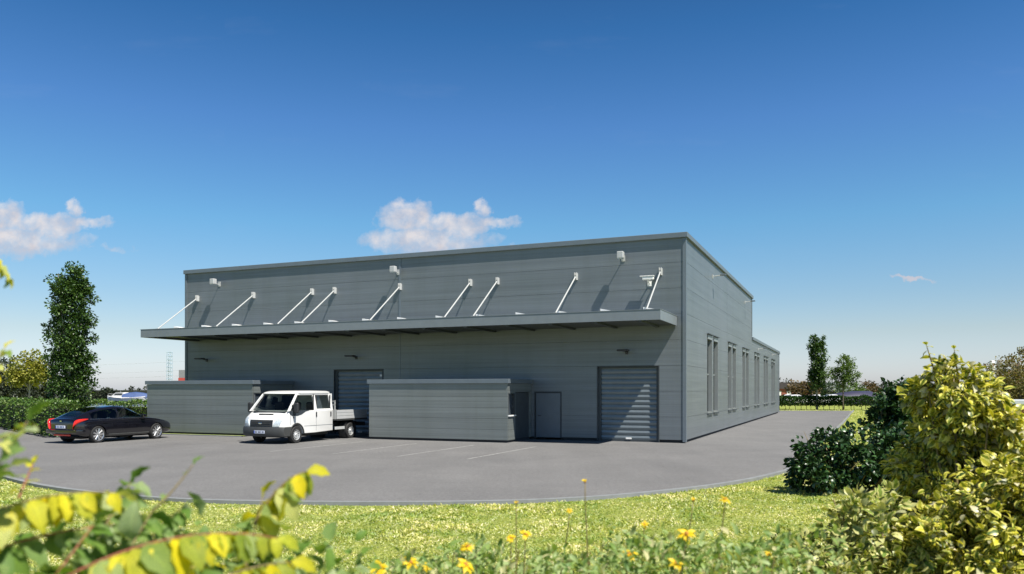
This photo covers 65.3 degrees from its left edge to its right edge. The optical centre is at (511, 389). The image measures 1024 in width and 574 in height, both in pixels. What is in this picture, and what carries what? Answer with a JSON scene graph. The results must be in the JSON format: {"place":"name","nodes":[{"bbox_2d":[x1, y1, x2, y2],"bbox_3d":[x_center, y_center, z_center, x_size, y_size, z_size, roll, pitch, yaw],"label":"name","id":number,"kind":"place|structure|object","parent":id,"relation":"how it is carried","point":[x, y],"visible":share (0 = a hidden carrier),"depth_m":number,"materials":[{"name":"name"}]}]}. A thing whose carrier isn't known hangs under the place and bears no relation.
{"place":"outdoors","nodes":[
{"label":"outdoors","id":0,"kind":"place"},
{"bbox_2d":[0,341,12,380],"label":"leafy branch","id":1,"kind":"object","parent":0,"point":[8,353],"visible":1,"depth_m":1.74,"materials":[{"name":"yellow plant"}]},
{"bbox_2d":[0,260,13,287],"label":"leafy branch","id":2,"kind":"object","parent":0,"point":[4,272],"visible":1,"depth_m":1.75,"materials":[{"name":"yellow plant"}]},
{"bbox_2d":[13,390,146,399],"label":"bank","id":3,"kind":"structure","parent":0,"point":[129,391],"depth_m":155.00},
{"bbox_2d":[91,402,146,406],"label":"water","id":4,"kind":"structure","parent":0,"point":[122,405],"depth_m":106.69,"materials":[{"name":"liquid"}]},
{"bbox_2d":[107,389,128,401],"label":"cabin boat","id":5,"kind":"object","parent":4,"relation":"on","point":[116,396],"visible":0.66,"depth_m":127.30,"materials":[{"name":"white plastic"}]},
{"bbox_2d":[121,392,146,401],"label":"cabin boat","id":6,"kind":"object","parent":4,"relation":"on","point":[135,395],"visible":0.61,"depth_m":125.31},
{"bbox_2d":[178,370,184,380],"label":"silo block","id":7,"kind":"structure","parent":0,"point":[181,375],"depth_m":298.75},
{"bbox_2d":[0,391,1021,573],"bbox_3d":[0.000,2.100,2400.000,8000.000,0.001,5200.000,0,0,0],"label":"ground","id":8,"kind":"structure","parent":0,"point":[812,408],"depth_m":12.84,"materials":[{"name":"plant"}]},
{"bbox_2d":[0,356,21,397],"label":"broadleaf tree","id":9,"kind":"object","parent":8,"relation":"on","point":[5,390],"visible":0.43,"depth_m":84.01,"materials":[{"name":"green plant"}]},
{"bbox_2d":[1,355,47,398],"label":"broadleaf tree","id":10,"kind":"object","parent":8,"relation":"on","point":[24,391],"visible":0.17,"depth_m":89.69,"materials":[{"name":"green plant"}]},
{"bbox_2d":[2,348,50,397],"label":"young tree","id":11,"kind":"object","parent":8,"relation":"on","point":[33,373],"visible":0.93,"depth_m":59.49,"materials":[{"name":"green plant"}]},
{"bbox_2d":[24,366,71,398],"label":"broadleaf tree","id":12,"kind":"object","parent":8,"relation":"on","point":[42,392],"visible":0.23,"depth_m":94.42,"materials":[{"name":"green plant"}]},
{"bbox_2d":[39,261,101,408],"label":"poplar tree","id":13,"kind":"object","parent":8,"relation":"on","point":[74,290],"visible":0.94,"depth_m":40.65,"materials":[{"name":"green plant"}]},
{"bbox_2d":[63,385,146,400],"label":"wooded bank","id":14,"kind":"structure","parent":8,"relation":"on","point":[107,390],"depth_m":153.68,"materials":[{"name":"green plant"}]},
{"bbox_2d":[14,501,241,573],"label":"broadleaf shrub","id":15,"kind":"object","parent":8,"relation":"on","point":[130,524],"visible":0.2,"depth_m":1.53,"materials":[{"name":"green plant"}]},
{"bbox_2d":[0,458,34,480],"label":"leafy branch","id":16,"kind":"object","parent":15,"relation":"attached to","point":[4,471],"visible":0.98,"depth_m":1.46,"materials":[{"name":"green plant"}]},
{"bbox_2d":[9,455,40,498],"bbox_3d":[-0.930,0.166,1.527,0.048,0.078,0.055,0,0,44],"label":"leafy branch","id":17,"kind":"object","parent":15,"relation":"attached to","point":[34,459],"visible":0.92,"depth_m":1.53,"materials":[{"name":"yellow plant"}]},
{"bbox_2d":[0,402,50,468],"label":"leafy branch","id":18,"kind":"object","parent":15,"relation":"attached to","point":[32,411],"visible":0.98,"depth_m":1.34,"materials":[{"name":"green plant"}]},
{"bbox_2d":[0,423,38,455],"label":"leafy branch","id":19,"kind":"object","parent":18,"relation":"attached to","point":[5,443],"visible":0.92,"depth_m":1.33,"materials":[{"name":"green plant"}]},
{"bbox_2d":[0,489,139,551],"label":"leafy branch","id":20,"kind":"object","parent":15,"relation":"attached to","point":[41,513],"visible":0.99,"depth_m":1.40,"materials":[{"name":"yellow plant"}]},
{"bbox_2d":[0,524,144,573],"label":"leafy branch","id":21,"kind":"object","parent":15,"relation":"attached to","point":[13,559],"visible":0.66,"depth_m":1.41,"materials":[{"name":"green plant"}]},
{"bbox_2d":[35,510,116,573],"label":"leafy branch","id":22,"kind":"object","parent":15,"relation":"attached to","point":[84,557],"visible":0.97,"depth_m":1.37,"materials":[{"name":"green plant"}]},
{"bbox_2d":[96,466,150,535],"bbox_3d":[-0.749,0.214,1.540,0.096,0.130,0.106,0,0,-26],"label":"leafy branch","id":23,"kind":"object","parent":15,"relation":"attached to","point":[140,486],"visible":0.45,"depth_m":1.53,"materials":[{"name":"green plant"}]},
{"bbox_2d":[113,500,172,553],"bbox_3d":[-0.695,0.297,1.464,0.136,0.173,0.121,0,0,-20],"label":"leafy branch","id":24,"kind":"object","parent":15,"relation":"attached to","point":[150,523],"visible":0.47,"depth_m":1.49,"materials":[{"name":"green plant"}]},
{"bbox_2d":[151,456,202,511],"bbox_3d":[-0.646,0.180,1.540,0.101,0.101,0.032,0,0,-37],"label":"leafy branch","id":25,"kind":"object","parent":24,"relation":"attached to","point":[163,497],"visible":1,"depth_m":1.53,"materials":[{"name":"green plant"}]},
{"bbox_2d":[147,500,198,543],"bbox_3d":[-0.698,0.298,1.581,0.152,0.152,0.075,0,0,-16],"label":"leafy branch","id":26,"kind":"object","parent":15,"relation":"attached to","point":[177,517],"visible":0.4,"depth_m":1.58,"materials":[{"name":"green plant"}]},
{"bbox_2d":[70,531,297,573],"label":"leafy branch","id":27,"kind":"object","parent":15,"relation":"attached to","point":[182,553],"visible":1,"depth_m":1.36,"materials":[{"name":"yellow plant"}]},
{"bbox_2d":[176,561,226,573],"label":"leafy branch","id":28,"kind":"object","parent":15,"relation":"attached to","point":[197,570],"visible":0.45,"depth_m":1.55,"materials":[{"name":"green plant"}]},
{"bbox_2d":[231,481,282,572],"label":"leafy branch","id":29,"kind":"object","parent":15,"relation":"attached to","point":[248,514],"visible":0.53,"depth_m":1.65,"materials":[{"name":"green plant"}]},
{"bbox_2d":[231,554,316,573],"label":"leafy branch","id":30,"kind":"object","parent":15,"relation":"attached to","point":[304,562],"visible":1,"depth_m":1.44,"materials":[{"name":"yellow plant"}]},
{"bbox_2d":[166,352,172,380],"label":"lattice tower","id":31,"kind":"structure","parent":8,"relation":"on","point":[170,363],"depth_m":418.93,"materials":[{"name":"silver metal"}]},
{"bbox_2d":[92,491,381,573],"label":"broadleaf shrub","id":32,"kind":"object","parent":8,"relation":"on","point":[329,534],"visible":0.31,"depth_m":1.71,"materials":[{"name":"green plant"}]},
{"bbox_2d":[252,464,329,536],"bbox_3d":[-0.457,0.235,1.633,0.145,0.161,0.114,0,0,0],"label":"leafy branch","id":33,"kind":"object","parent":32,"relation":"attached to","point":[288,496],"visible":0.98,"depth_m":1.63,"materials":[{"name":"yellow plant"}]},
{"bbox_2d":[0,411,850,500],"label":"asphalt yard","id":34,"kind":"structure","parent":8,"relation":"on","point":[243,468],"depth_m":22.75,"materials":[{"name":"grey asphalt"}]},
{"bbox_2d":[0,396,80,436],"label":"hedge","id":35,"kind":"object","parent":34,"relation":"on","point":[13,411],"visible":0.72,"depth_m":38.58,"materials":[{"name":"green plant"}]},
{"bbox_2d":[4,397,147,416],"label":"hedge","id":36,"kind":"object","parent":34,"relation":"on","point":[140,410],"visible":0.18,"depth_m":43.80,"materials":[{"name":"green plant"}]},
{"bbox_2d":[46,406,170,442],"bbox_3d":[-16.663,1.372,33.388,2.180,1.456,5.004,0,0,23],"label":"car","id":37,"kind":"object","parent":34,"relation":"on","point":[96,424],"visible":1,"depth_m":32.10,"materials":[{"name":"black paint"}]},
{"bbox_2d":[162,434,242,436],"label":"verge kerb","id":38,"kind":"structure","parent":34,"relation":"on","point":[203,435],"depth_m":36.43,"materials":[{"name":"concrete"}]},
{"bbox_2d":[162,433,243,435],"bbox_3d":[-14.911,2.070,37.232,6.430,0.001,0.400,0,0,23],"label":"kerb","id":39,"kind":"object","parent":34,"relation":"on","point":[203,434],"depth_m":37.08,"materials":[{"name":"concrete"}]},
{"bbox_2d":[145,380,293,434],"bbox_3d":[-14.172,0.830,38.694,6.590,2.540,2.908,0,0,23],"label":"dock annex","id":40,"kind":"object","parent":34,"relation":"on","point":[215,407],"visible":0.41,"depth_m":37.31,"materials":[{"name":"metal"}]},
{"bbox_2d":[243,390,366,442],"bbox_3d":[-8.598,1.100,33.584,2.480,2.159,5.998,0,0,23],"label":"truck","id":41,"kind":"object","parent":34,"relation":"on","point":[293,416],"visible":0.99,"depth_m":31.88,"materials":[{"name":"white paint"}]},
{"bbox_2d":[2,410,853,505],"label":"kerb","id":42,"kind":"structure","parent":34,"relation":"on","point":[376,503],"depth_m":14.97,"materials":[{"name":"concrete"}]},
{"bbox_2d":[367,379,532,442],"bbox_3d":[-2.658,0.830,33.983,6.590,2.540,2.608,0,0,23],"label":"dock annex","id":43,"kind":"object","parent":34,"relation":"on","point":[481,410],"visible":1,"depth_m":32.78,"materials":[{"name":"metal"}]},
{"bbox_2d":[506,393,514,414],"bbox_3d":[-0.060,0.560,31.961,0.110,0.880,0.670,0,0,23],"label":"window frame","id":44,"kind":"structure","parent":43,"relation":"in","point":[508,393],"depth_m":32.21,"materials":[{"name":"grey metal"}]},
{"bbox_2d":[509,394,512,414],"bbox_3d":[-0.093,0.580,31.975,0.020,0.840,0.590,0,0,23],"label":"window","id":45,"kind":"structure","parent":43,"relation":"in","point":[510,395],"depth_m":32.07,"materials":[{"name":"glass"}]},
{"bbox_2d":[515,392,527,438],"bbox_3d":[0.403,1.070,33.058,0.110,1.940,1.530,0,0,23],"label":"door","id":46,"kind":"structure","parent":43,"relation":"in","point":[521,398],"depth_m":33.07,"materials":[{"name":"silver metal"}]},
{"bbox_2d":[140,232,779,442],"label":"warehouse","id":47,"kind":"structure","parent":34,"relation":"on","point":[559,323],"depth_m":35.00,"materials":[{"name":"metal"}]},
{"bbox_2d":[210,278,220,286],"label":"floodlight","id":48,"kind":"object","parent":47,"relation":"attached to","point":[213,281],"visible":1,"depth_m":40.15,"materials":[{"name":"white metal"}]},
{"bbox_2d":[334,369,382,434],"bbox_3d":[-7.144,0.565,37.430,2.740,3.070,0.260,0,0,23],"label":"shutter door","id":49,"kind":"structure","parent":47,"relation":"in","point":[352,388],"depth_m":37.57,"materials":[{"name":"grey metal"}]},
{"bbox_2d":[390,266,398,274],"bbox_3d":[-5.307,-5.425,36.228,0.260,0.330,0.558,0,0,23],"label":"floodlight","id":50,"kind":"object","parent":47,"relation":"attached to","point":[393,269],"visible":1,"depth_m":36.00,"materials":[{"name":"white metal"}]},
{"bbox_2d":[534,392,561,437],"bbox_3d":[1.520,1.045,33.660,1.220,1.950,0.130,0,0,23],"label":"door","id":51,"kind":"structure","parent":47,"relation":"in","point":[547,405],"depth_m":33.66,"materials":[{"name":"metal"}]},
{"bbox_2d":[617,251,624,260],"bbox_3d":[4.408,-5.375,32.116,0.260,0.330,0.558,0,0,23],"label":"floodlight","id":52,"kind":"object","parent":47,"relation":"attached to","point":[620,255],"visible":1,"depth_m":31.88,"materials":[{"name":"white metal"}]},
{"bbox_2d":[597,365,659,441],"bbox_3d":[4.727,0.560,32.405,2.580,3.080,0.260,0,0,23],"label":"shutter door","id":53,"kind":"structure","parent":47,"relation":"in","point":[628,396],"depth_m":32.46,"materials":[{"name":"grey metal"}]},
{"bbox_2d":[640,275,654,285],"bbox_3d":[5.404,-4.335,31.749,0.560,0.370,0.458,0,0,23],"label":"security camera","id":54,"kind":"object","parent":47,"relation":"attached to","point":[649,277],"visible":1,"depth_m":31.58,"materials":[{"name":"white paint"}]},
{"bbox_2d":[706,333,713,414],"bbox_3d":[9.052,-0.715,36.824,0.320,3.710,1.370,0,0,23],"label":"window","id":55,"kind":"structure","parent":47,"relation":"in","point":[709,337],"depth_m":37.39,"materials":[{"name":"grey glass"}]},
{"bbox_2d":[713,336,719,413],"bbox_3d":[9.752,-0.715,38.482,0.320,3.710,1.370,0,0,23],"label":"window","id":56,"kind":"structure","parent":47,"relation":"in","point":[715,338],"depth_m":39.07,"materials":[{"name":"grey glass"}]},
{"bbox_2d":[728,341,732,410],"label":"window","id":57,"kind":"structure","parent":47,"relation":"in","point":[730,343],"depth_m":43.55,"materials":[{"name":"grey glass"}]},
{"bbox_2d":[733,343,736,410],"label":"window","id":58,"kind":"structure","parent":47,"relation":"in","point":[734,345],"depth_m":45.22,"materials":[{"name":"grey glass"}]},
{"bbox_2d":[742,347,746,408],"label":"window","id":59,"kind":"structure","parent":47,"relation":"in","point":[743,348],"depth_m":49.24,"materials":[{"name":"grey glass"}]},
{"bbox_2d":[746,349,749,407],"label":"window","id":60,"kind":"structure","parent":47,"relation":"in","point":[747,351],"depth_m":50.88,"materials":[{"name":"grey glass"}]},
{"bbox_2d":[754,352,756,406],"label":"window","id":61,"kind":"structure","parent":47,"relation":"in","point":[755,353],"depth_m":55.25,"materials":[{"name":"grey glass"}]},
{"bbox_2d":[757,353,759,405],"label":"window","id":62,"kind":"structure","parent":47,"relation":"in","point":[758,355],"depth_m":56.91,"materials":[{"name":"grey glass"}]},
{"bbox_2d":[764,356,766,404],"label":"window","id":63,"kind":"structure","parent":47,"relation":"in","point":[764,356],"depth_m":61.13,"materials":[{"name":"grey glass"}]},
{"bbox_2d":[766,357,768,404],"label":"window","id":64,"kind":"structure","parent":47,"relation":"in","point":[766,357],"depth_m":62.79,"materials":[{"name":"grey glass"}]},
{"bbox_2d":[771,359,773,403],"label":"window","id":65,"kind":"structure","parent":47,"relation":"in","point":[771,359],"depth_m":66.94,"materials":[{"name":"grey glass"}]},
{"bbox_2d":[773,359,775,402],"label":"window","id":66,"kind":"structure","parent":47,"relation":"in","point":[774,359],"depth_m":68.60,"materials":[{"name":"grey glass"}]},
{"bbox_2d":[468,447,531,458],"bbox_3d":[-0.236,2.092,26.840,0.100,0.001,5.700,0,0,23],"label":"bay marking","id":67,"kind":"object","parent":34,"relation":"on","point":[498,453],"visible":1,"depth_m":26.28,"materials":[{"name":"paint"}]},
{"bbox_2d":[317,520,847,573],"bbox_3d":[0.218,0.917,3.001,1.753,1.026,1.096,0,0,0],"label":"flower bed","id":68,"kind":"object","parent":8,"relation":"on","point":[667,551],"visible":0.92,"depth_m":2.75,"materials":[{"name":"green plant"}]},
{"bbox_2d":[368,560,387,573],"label":"yellow flower","id":69,"kind":"object","parent":68,"relation":"in","point":[382,570],"visible":0.55,"depth_m":2.49,"materials":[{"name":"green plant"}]},
{"bbox_2d":[402,556,420,570],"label":"yellow flower","id":70,"kind":"object","parent":68,"relation":"in","point":[413,561],"visible":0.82,"depth_m":2.59,"materials":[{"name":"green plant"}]},
{"bbox_2d":[457,558,473,573],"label":"yellow flower","id":71,"kind":"object","parent":68,"relation":"in","point":[466,565],"visible":1,"depth_m":2.49,"materials":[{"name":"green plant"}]},
{"bbox_2d":[460,542,473,572],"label":"yellow flower","id":72,"kind":"object","parent":68,"relation":"in","point":[465,547],"visible":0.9,"depth_m":2.70,"materials":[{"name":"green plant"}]},
{"bbox_2d":[506,534,514,569],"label":"yellow flower","id":73,"kind":"object","parent":68,"relation":"in","point":[510,538],"visible":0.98,"depth_m":2.90,"materials":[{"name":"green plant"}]},
{"bbox_2d":[514,500,526,571],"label":"yellow flower","id":74,"kind":"object","parent":68,"relation":"in","point":[522,558],"visible":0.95,"depth_m":3.12,"materials":[{"name":"green plant"}]},
{"bbox_2d":[520,530,531,573],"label":"yellow flower","id":75,"kind":"object","parent":68,"relation":"in","point":[526,534],"visible":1,"depth_m":2.91,"materials":[{"name":"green plant"}]},
{"bbox_2d":[560,508,572,573],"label":"yellow flower","id":76,"kind":"object","parent":68,"relation":"in","point":[569,511],"visible":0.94,"depth_m":3.11,"materials":[{"name":"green plant"}]},
{"bbox_2d":[582,479,593,573],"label":"yellow flower","id":77,"kind":"object","parent":68,"relation":"on","point":[589,541],"visible":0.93,"depth_m":2.82,"materials":[{"name":"green plant"}]},
{"bbox_2d":[620,550,638,573],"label":"yellow flower","id":78,"kind":"object","parent":68,"relation":"in","point":[629,554],"visible":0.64,"depth_m":2.59,"materials":[{"name":"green plant"}]},
{"bbox_2d":[641,521,648,573],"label":"yellow flower","id":79,"kind":"object","parent":68,"relation":"in","point":[644,524],"visible":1,"depth_m":3.00,"materials":[{"name":"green plant"}]},
{"bbox_2d":[668,558,683,573],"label":"yellow flower","id":80,"kind":"object","parent":68,"relation":"in","point":[675,564],"visible":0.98,"depth_m":2.49,"materials":[{"name":"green plant"}]},
{"bbox_2d":[678,529,695,573],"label":"yellow flower","id":81,"kind":"object","parent":68,"relation":"in","point":[685,533],"visible":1,"depth_m":2.70,"materials":[{"name":"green plant"}]},
{"bbox_2d":[682,497,697,570],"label":"yellow flower","id":82,"kind":"object","parent":68,"relation":"in","point":[693,500],"visible":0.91,"depth_m":2.92,"materials":[{"name":"green plant"}]},
{"bbox_2d":[718,496,729,565],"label":"yellow flower","id":83,"kind":"object","parent":68,"relation":"in","point":[725,500],"visible":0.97,"depth_m":2.71,"materials":[{"name":"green plant"}]},
{"bbox_2d":[779,382,804,394],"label":"brick house","id":84,"kind":"structure","parent":8,"relation":"on","point":[782,385],"depth_m":137.70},
{"bbox_2d":[709,536,876,573],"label":"variegated shrub","id":85,"kind":"object","parent":8,"relation":"on","point":[847,567],"visible":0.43,"depth_m":4.48,"materials":[{"name":"green plant"}]},
{"bbox_2d":[724,526,874,573],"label":"variegated shrub","id":86,"kind":"object","parent":8,"relation":"on","point":[805,533],"visible":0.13,"depth_m":5.10,"materials":[{"name":"green plant"}]},
{"bbox_2d":[783,379,821,395],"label":"broadleaf tree","id":87,"kind":"object","parent":8,"relation":"on","point":[804,390],"visible":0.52,"depth_m":119.35,"materials":[{"name":"brown plant"}]},
{"bbox_2d":[805,334,830,409],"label":"poplar tree","id":88,"kind":"object","parent":8,"relation":"on","point":[816,376],"visible":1,"depth_m":84.18,"materials":[{"name":"green plant"}]},
{"bbox_2d":[825,378,851,393],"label":"broadleaf tree","id":89,"kind":"object","parent":8,"relation":"on","point":[830,387],"visible":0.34,"depth_m":149.25,"materials":[{"name":"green plant"}]},
{"bbox_2d":[825,353,862,409],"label":"young tree","id":90,"kind":"object","parent":8,"relation":"on","point":[844,378],"visible":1,"depth_m":82.02,"materials":[{"name":"green plant"}]},
{"bbox_2d":[834,384,869,391],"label":"broadleaf tree","id":91,"kind":"object","parent":8,"relation":"on","point":[858,388],"visible":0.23,"depth_m":159.05,"materials":[{"name":"green plant"}]},
{"bbox_2d":[834,391,879,403],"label":"parked car","id":92,"kind":"object","parent":8,"relation":"on","point":[856,393],"visible":0.14,"depth_m":116.88,"materials":[{"name":"blue metal"}]},
{"bbox_2d":[783,418,933,495],"bbox_3d":[7.090,1.363,16.318,3.178,1.580,1.687,0,0,0],"label":"laurel bush","id":93,"kind":"object","parent":8,"relation":"on","point":[815,472],"visible":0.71,"depth_m":16.11,"materials":[{"name":"green plant"}]},
{"bbox_2d":[779,394,949,409],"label":"hedge","id":94,"kind":"object","parent":8,"relation":"on","point":[808,400],"visible":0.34,"depth_m":84.46,"materials":[{"name":"green plant"}]},
{"bbox_2d":[855,379,881,394],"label":"broadleaf tree","id":95,"kind":"object","parent":8,"relation":"on","point":[870,386],"visible":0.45,"depth_m":169.10,"materials":[{"name":"brown plant"}]},
{"bbox_2d":[875,381,894,395],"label":"broadleaf tree","id":96,"kind":"object","parent":8,"relation":"on","point":[881,385],"visible":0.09,"depth_m":174.61,"materials":[{"name":"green plant"}]},
{"bbox_2d":[810,478,962,573],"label":"variegated shrub","id":97,"kind":"object","parent":8,"relation":"on","point":[921,561],"visible":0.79,"depth_m":4.62,"materials":[{"name":"beige plant"}]},
{"bbox_2d":[780,409,1021,464],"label":"verge grass","id":98,"kind":"structure","parent":8,"relation":"on","point":[855,417],"depth_m":57.97,"materials":[{"name":"green plant"}]},
{"bbox_2d":[857,375,962,478],"bbox_3d":[9.378,0.925,18.616,2.428,2.557,2.024,0,0,0],"label":"laurel bush","id":99,"kind":"object","parent":8,"relation":"on","point":[887,409],"visible":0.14,"depth_m":18.54,"materials":[{"name":"green plant"}]},
{"bbox_2d":[871,353,1023,570],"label":"variegated shrub","id":100,"kind":"object","parent":8,"relation":"on","point":[975,417],"visible":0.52,"depth_m":5.01,"materials":[{"name":"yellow plant"}]},
{"bbox_2d":[920,342,943,381],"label":"leafy branch","id":101,"kind":"object","parent":100,"relation":"attached to","point":[932,362],"visible":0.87,"depth_m":5.03,"materials":[{"name":"green plant"}]},
{"bbox_2d":[950,345,966,386],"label":"leafy branch","id":102,"kind":"object","parent":100,"relation":"attached to","point":[953,346],"visible":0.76,"depth_m":5.02,"materials":[{"name":"green plant"}]},
{"bbox_2d":[873,450,1023,573],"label":"variegated shrub","id":103,"kind":"object","parent":8,"relation":"on","point":[991,500],"visible":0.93,"depth_m":4.50,"materials":[{"name":"yellow plant"}]},
{"bbox_2d":[973,356,1023,398],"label":"broadleaf tree","id":104,"kind":"object","parent":8,"relation":"on","point":[1001,365],"visible":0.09,"depth_m":59.94,"materials":[{"name":"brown plant"}]},
{"bbox_2d":[980,352,1023,398],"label":"broadleaf tree","id":105,"kind":"object","parent":8,"relation":"on","point":[1018,391],"visible":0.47,"depth_m":56.76,"materials":[{"name":"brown plant"}]},
{"bbox_2d":[996,346,1023,381],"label":"broadleaf tree","id":106,"kind":"object","parent":8,"relation":"on","point":[1021,351],"visible":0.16,"depth_m":62.50,"materials":[{"name":"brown plant"}]},
{"bbox_2d":[998,399,1023,419],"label":"red shed","id":107,"kind":"structure","parent":8,"relation":"on","point":[1019,401],"depth_m":34.65,"materials":[{"name":"grey fabric"}]},
{"bbox_2d":[0,0,1023,389],"label":"sky","id":108,"kind":"structure","parent":0,"point":[856,166],"materials":[{"name":"blue"}]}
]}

